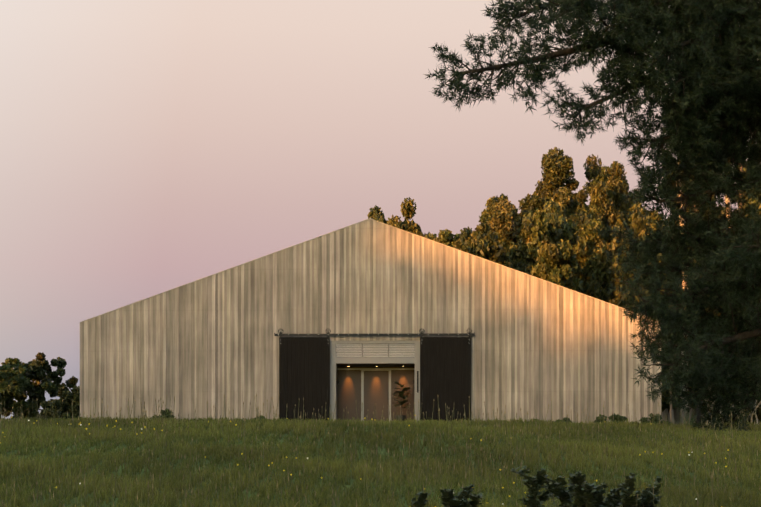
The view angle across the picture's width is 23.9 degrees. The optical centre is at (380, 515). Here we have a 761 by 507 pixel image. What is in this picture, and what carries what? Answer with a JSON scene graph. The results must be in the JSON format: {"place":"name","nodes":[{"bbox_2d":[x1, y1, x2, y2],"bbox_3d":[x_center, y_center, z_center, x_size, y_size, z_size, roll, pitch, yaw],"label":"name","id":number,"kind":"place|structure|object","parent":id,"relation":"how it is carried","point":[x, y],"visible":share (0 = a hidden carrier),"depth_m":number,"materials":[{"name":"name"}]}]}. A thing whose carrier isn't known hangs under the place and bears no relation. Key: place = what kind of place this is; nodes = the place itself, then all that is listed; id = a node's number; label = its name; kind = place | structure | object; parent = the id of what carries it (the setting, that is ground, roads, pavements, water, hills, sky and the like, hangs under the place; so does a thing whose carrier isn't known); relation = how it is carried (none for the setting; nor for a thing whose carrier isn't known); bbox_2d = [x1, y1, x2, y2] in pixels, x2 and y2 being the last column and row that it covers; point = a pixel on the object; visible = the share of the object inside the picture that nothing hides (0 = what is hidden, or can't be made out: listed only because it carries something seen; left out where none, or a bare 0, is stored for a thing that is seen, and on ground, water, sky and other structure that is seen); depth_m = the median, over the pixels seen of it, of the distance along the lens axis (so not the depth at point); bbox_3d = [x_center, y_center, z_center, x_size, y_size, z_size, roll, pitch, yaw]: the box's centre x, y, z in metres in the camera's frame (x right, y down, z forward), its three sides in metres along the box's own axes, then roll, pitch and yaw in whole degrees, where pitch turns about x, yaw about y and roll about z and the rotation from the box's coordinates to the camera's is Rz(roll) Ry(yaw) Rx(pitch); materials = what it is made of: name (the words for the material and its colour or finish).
{"place":"outdoors","nodes":[
{"label":"outdoors","id":0,"kind":"place"},
{"bbox_2d":[0,0,758,418],"label":"sky","id":1,"kind":"structure","parent":0,"point":[148,148],"materials":[{"name":"pink"}]},
{"bbox_2d":[0,415,760,506],"bbox_3d":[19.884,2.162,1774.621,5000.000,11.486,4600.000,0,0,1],"label":"terrain","id":2,"kind":"structure","parent":0,"point":[281,440],"depth_m":33.03,"materials":[{"name":"green plant"}]},
{"bbox_2d":[0,357,56,418],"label":"tree","id":3,"kind":"object","parent":2,"relation":"on","point":[11,376],"visible":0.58,"depth_m":117.18,"materials":[{"name":"green plant"}]},
{"bbox_2d":[1,352,77,417],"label":"tree","id":4,"kind":"object","parent":2,"relation":"on","point":[39,367],"visible":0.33,"depth_m":119.82,"materials":[{"name":"green plant"}]},
{"bbox_2d":[36,383,79,419],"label":"tree","id":5,"kind":"object","parent":2,"relation":"on","point":[67,397],"visible":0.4,"depth_m":111.19,"materials":[{"name":"green plant"}]},
{"bbox_2d":[152,408,175,418],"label":"wall shrub stems","id":6,"kind":"object","parent":2,"relation":"on","point":[166,413],"visible":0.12,"depth_m":73.86,"materials":[{"name":"green plant"}]},
{"bbox_2d":[0,415,728,506],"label":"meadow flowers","id":7,"kind":"object","parent":2,"relation":"on","point":[321,477],"visible":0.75,"depth_m":33.63,"materials":[{"name":"yellow plant"}]},
{"bbox_2d":[80,218,660,423],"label":"barn wall","id":8,"kind":"structure","parent":2,"relation":"on","point":[537,344],"depth_m":74.76,"materials":[{"name":"beige wood"}]},
{"bbox_2d":[274,333,474,335],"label":"sliding door rail","id":9,"kind":"object","parent":8,"relation":"attached to","point":[448,334],"visible":1,"depth_m":74.59,"materials":[{"name":"black metal"}]},
{"bbox_2d":[330,341,419,421],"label":"entrance doorway","id":10,"kind":"structure","parent":2,"relation":"on","point":[368,374],"depth_m":76.35,"materials":[{"name":"glass"}]},
{"bbox_2d":[392,382,410,420],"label":"potted plant","id":11,"kind":"object","parent":10,"relation":"on","point":[401,392],"visible":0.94,"depth_m":75.55,"materials":[{"name":"green plant"}]},
{"bbox_2d":[367,205,386,223],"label":"forest tree","id":12,"kind":"object","parent":2,"relation":"on","point":[375,213],"depth_m":107.75,"materials":[{"name":"green plant"}]},
{"bbox_2d":[0,394,760,506],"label":"meadow stalks","id":13,"kind":"object","parent":2,"relation":"on","point":[374,416],"visible":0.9,"depth_m":34.64,"materials":[{"name":"green plant"}]},
{"bbox_2d":[386,197,421,234],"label":"forest tree","id":14,"kind":"object","parent":2,"relation":"on","point":[407,209],"visible":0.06,"depth_m":101.00,"materials":[{"name":"green plant"}]},
{"bbox_2d":[419,232,429,238],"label":"forest tree","id":15,"kind":"object","parent":2,"relation":"on","point":[424,235],"depth_m":94.88,"materials":[{"name":"green plant"}]},
{"bbox_2d":[427,229,459,249],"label":"forest tree","id":16,"kind":"object","parent":2,"relation":"on","point":[445,236],"visible":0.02,"depth_m":113.47,"materials":[{"name":"green plant"}]},
{"bbox_2d":[411,484,482,506],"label":"shrub","id":17,"kind":"object","parent":2,"relation":"on","point":[449,498],"visible":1,"depth_m":20.28,"materials":[{"name":"green plant"}]},
{"bbox_2d":[454,222,506,266],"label":"forest tree","id":18,"kind":"object","parent":2,"relation":"on","point":[481,227],"depth_m":101.68,"materials":[{"name":"green plant"}]},
{"bbox_2d":[459,226,506,265],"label":"forest tree","id":19,"kind":"object","parent":2,"relation":"on","point":[487,246],"visible":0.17,"depth_m":97.93,"materials":[{"name":"green plant"}]},
{"bbox_2d":[485,193,507,208],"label":"forest tree","id":20,"kind":"object","parent":2,"relation":"on","point":[491,201],"visible":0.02,"depth_m":124.44,"materials":[{"name":"green plant"}]},
{"bbox_2d":[478,198,518,224],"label":"forest tree","id":21,"kind":"object","parent":2,"relation":"on","point":[486,215],"depth_m":116.84,"materials":[{"name":"green plant"}]},
{"bbox_2d":[484,203,520,264],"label":"forest tree","id":22,"kind":"object","parent":2,"relation":"on","point":[505,221],"visible":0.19,"depth_m":108.18,"materials":[{"name":"green plant"}]},
{"bbox_2d":[506,199,561,275],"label":"forest tree","id":23,"kind":"object","parent":2,"relation":"on","point":[521,253],"visible":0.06,"depth_m":103.80,"materials":[{"name":"green plant"}]},
{"bbox_2d":[517,195,552,227],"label":"forest tree","id":24,"kind":"object","parent":2,"relation":"on","point":[533,204],"visible":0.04,"depth_m":110.51,"materials":[{"name":"green plant"}]},
{"bbox_2d":[525,178,545,197],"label":"forest tree","id":25,"kind":"object","parent":2,"relation":"on","point":[540,187],"visible":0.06,"depth_m":121.33,"materials":[{"name":"green plant"}]},
{"bbox_2d":[531,213,582,292],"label":"forest tree","id":26,"kind":"object","parent":2,"relation":"on","point":[558,237],"visible":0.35,"depth_m":97.35,"materials":[{"name":"green plant"}]},
{"bbox_2d":[539,147,579,200],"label":"forest tree","id":27,"kind":"object","parent":2,"relation":"on","point":[557,173],"visible":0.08,"depth_m":114.15,"materials":[{"name":"green plant"}]},
{"bbox_2d":[547,417,571,423],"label":"wall shrub stems","id":28,"kind":"object","parent":2,"relation":"on","point":[564,419],"visible":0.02,"depth_m":73.58,"materials":[{"name":"green plant"}]},
{"bbox_2d":[511,466,633,506],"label":"shrub","id":29,"kind":"object","parent":2,"relation":"on","point":[580,494],"visible":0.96,"depth_m":21.05,"materials":[{"name":"green plant"}]},
{"bbox_2d":[552,186,613,295],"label":"forest tree","id":30,"kind":"object","parent":2,"relation":"on","point":[567,203],"visible":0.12,"depth_m":105.63,"materials":[{"name":"green plant"}]},
{"bbox_2d":[564,212,603,293],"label":"forest tree","id":31,"kind":"object","parent":2,"relation":"on","point":[580,218],"depth_m":103.78,"materials":[{"name":"green plant"}]},
{"bbox_2d":[582,179,597,204],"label":"forest tree","id":32,"kind":"object","parent":2,"relation":"on","point":[588,186],"depth_m":125.44,"materials":[{"name":"green plant"}]},
{"bbox_2d":[423,0,760,430],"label":"pine wood","id":33,"kind":"object","parent":2,"relation":"on","point":[709,72],"visible":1,"depth_m":48.35,"materials":[{"name":"green plant"}]},
{"bbox_2d":[571,218,618,301],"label":"forest tree","id":34,"kind":"object","parent":2,"relation":"on","point":[591,270],"visible":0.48,"depth_m":101.86,"materials":[{"name":"green plant"}]},
{"bbox_2d":[594,414,606,423],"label":"wall shrub stems","id":35,"kind":"object","parent":2,"relation":"on","point":[599,418],"visible":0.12,"depth_m":73.59,"materials":[{"name":"green plant"}]},
{"bbox_2d":[588,181,624,250],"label":"forest tree","id":36,"kind":"object","parent":2,"relation":"on","point":[602,198],"visible":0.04,"depth_m":114.06,"materials":[{"name":"green plant"}]},
{"bbox_2d":[592,161,620,183],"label":"forest tree","id":37,"kind":"object","parent":2,"relation":"on","point":[601,176],"visible":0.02,"depth_m":124.63,"materials":[{"name":"green plant"}]},
{"bbox_2d":[583,154,641,244],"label":"forest tree","id":38,"kind":"object","parent":2,"relation":"on","point":[615,179],"visible":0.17,"depth_m":115.86,"materials":[{"name":"green plant"}]},
{"bbox_2d":[567,473,661,506],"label":"shrub","id":39,"kind":"object","parent":2,"relation":"on","point":[646,498],"visible":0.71,"depth_m":21.17,"materials":[{"name":"green plant"}]},
{"bbox_2d":[608,413,626,422],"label":"wall shrub stems","id":40,"kind":"object","parent":2,"relation":"on","point":[624,418],"visible":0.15,"depth_m":73.61,"materials":[{"name":"green plant"}]},
{"bbox_2d":[627,188,641,200],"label":"forest tree","id":41,"kind":"object","parent":2,"relation":"on","point":[631,198],"depth_m":123.06,"materials":[{"name":"green plant"}]},
{"bbox_2d":[607,210,669,412],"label":"forest tree","id":42,"kind":"object","parent":2,"relation":"on","point":[616,292],"depth_m":99.88,"materials":[{"name":"green plant"}]},
{"bbox_2d":[632,417,648,423],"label":"wall shrub stems","id":43,"kind":"object","parent":2,"relation":"on","point":[644,420],"visible":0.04,"depth_m":73.57,"materials":[{"name":"green plant"}]},
{"bbox_2d":[610,202,672,421],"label":"forest tree","id":44,"kind":"object","parent":2,"relation":"on","point":[635,219],"visible":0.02,"depth_m":95.31,"materials":[{"name":"green plant"}]},
{"bbox_2d":[648,413,670,424],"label":"wall shrub stems","id":45,"kind":"object","parent":2,"relation":"on","point":[657,418],"visible":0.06,"depth_m":73.53,"materials":[{"name":"green plant"}]},
{"bbox_2d":[636,276,703,423],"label":"forest tree","id":46,"kind":"object","parent":2,"relation":"on","point":[665,405],"visible":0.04,"depth_m":84.90,"materials":[{"name":"green plant"}]},
{"bbox_2d":[670,368,671,421],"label":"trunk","id":47,"kind":"object","parent":2,"relation":"on","point":[670,408],"visible":0.19,"depth_m":74.65,"materials":[{"name":"brown"}]},
{"bbox_2d":[676,176,688,424],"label":"tall trunk","id":48,"kind":"object","parent":2,"relation":"on","point":[681,413],"visible":0.02,"depth_m":83.45,"materials":[{"name":"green plant"}]},
{"bbox_2d":[659,162,705,420],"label":"forest tree","id":49,"kind":"object","parent":2,"relation":"on","point":[673,202],"visible":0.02,"depth_m":121.20,"materials":[{"name":"green plant"}]},
{"bbox_2d":[668,150,722,422],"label":"forest tree","id":50,"kind":"object","parent":2,"relation":"on","point":[706,203],"depth_m":115.27,"materials":[{"name":"green plant"}]},
{"bbox_2d":[694,205,702,423],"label":"tall trunk","id":51,"kind":"object","parent":2,"relation":"on","point":[698,416],"depth_m":89.43,"materials":[{"name":"brown plant"}]},
{"bbox_2d":[679,249,719,422],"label":"forest tree","id":52,"kind":"object","parent":2,"relation":"on","point":[692,411],"depth_m":91.33,"materials":[{"name":"green plant"}]},
{"bbox_2d":[687,378,731,422],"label":"bare shrub","id":53,"kind":"object","parent":2,"relation":"on","point":[712,403],"visible":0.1,"depth_m":79.43,"materials":[{"name":"brown plant"}]},
{"bbox_2d":[703,204,733,236],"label":"forest tree","id":54,"kind":"object","parent":2,"relation":"on","point":[720,213],"visible":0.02,"depth_m":97.47,"materials":[{"name":"green plant"}]},
{"bbox_2d":[688,307,760,424],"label":"forest tree","id":55,"kind":"object","parent":2,"relation":"on","point":[733,420],"visible":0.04,"depth_m":82.93,"materials":[{"name":"green plant"}]},
{"bbox_2d":[730,163,746,211],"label":"forest tree","id":56,"kind":"object","parent":2,"relation":"on","point":[744,169],"depth_m":124.19,"materials":[{"name":"green plant"}]},
{"bbox_2d":[732,397,760,422],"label":"bare shrub","id":57,"kind":"object","parent":2,"relation":"on","point":[753,413],"visible":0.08,"depth_m":77.10,"materials":[{"name":"brown plant"}]},
{"bbox_2d":[737,192,760,218],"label":"forest tree","id":58,"kind":"object","parent":2,"relation":"on","point":[757,203],"visible":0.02,"depth_m":113.78,"materials":[{"name":"green plant"}]},
{"bbox_2d":[744,299,760,424],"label":"forest tree","id":59,"kind":"object","parent":2,"relation":"on","point":[758,411],"depth_m":84.90,"materials":[{"name":"green plant"}]},
{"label":"barn","id":60,"kind":"object","parent":2,"relation":"on","visible":0},
{"bbox_2d":[278,329,330,421],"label":"sliding door","id":61,"kind":"structure","parent":60,"relation":"attached to","point":[304,367],"depth_m":74.69,"materials":[{"name":"black wood"}]},
{"bbox_2d":[419,328,471,420],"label":"sliding door","id":62,"kind":"structure","parent":60,"relation":"attached to","point":[445,369],"depth_m":74.62,"materials":[{"name":"black wood"}]},
{"bbox_2d":[669,410,697,425],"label":"flax bush","id":63,"kind":"object","parent":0,"point":[687,418],"visible":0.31,"depth_m":74.09,"materials":[{"name":"green plant"}]}
]}

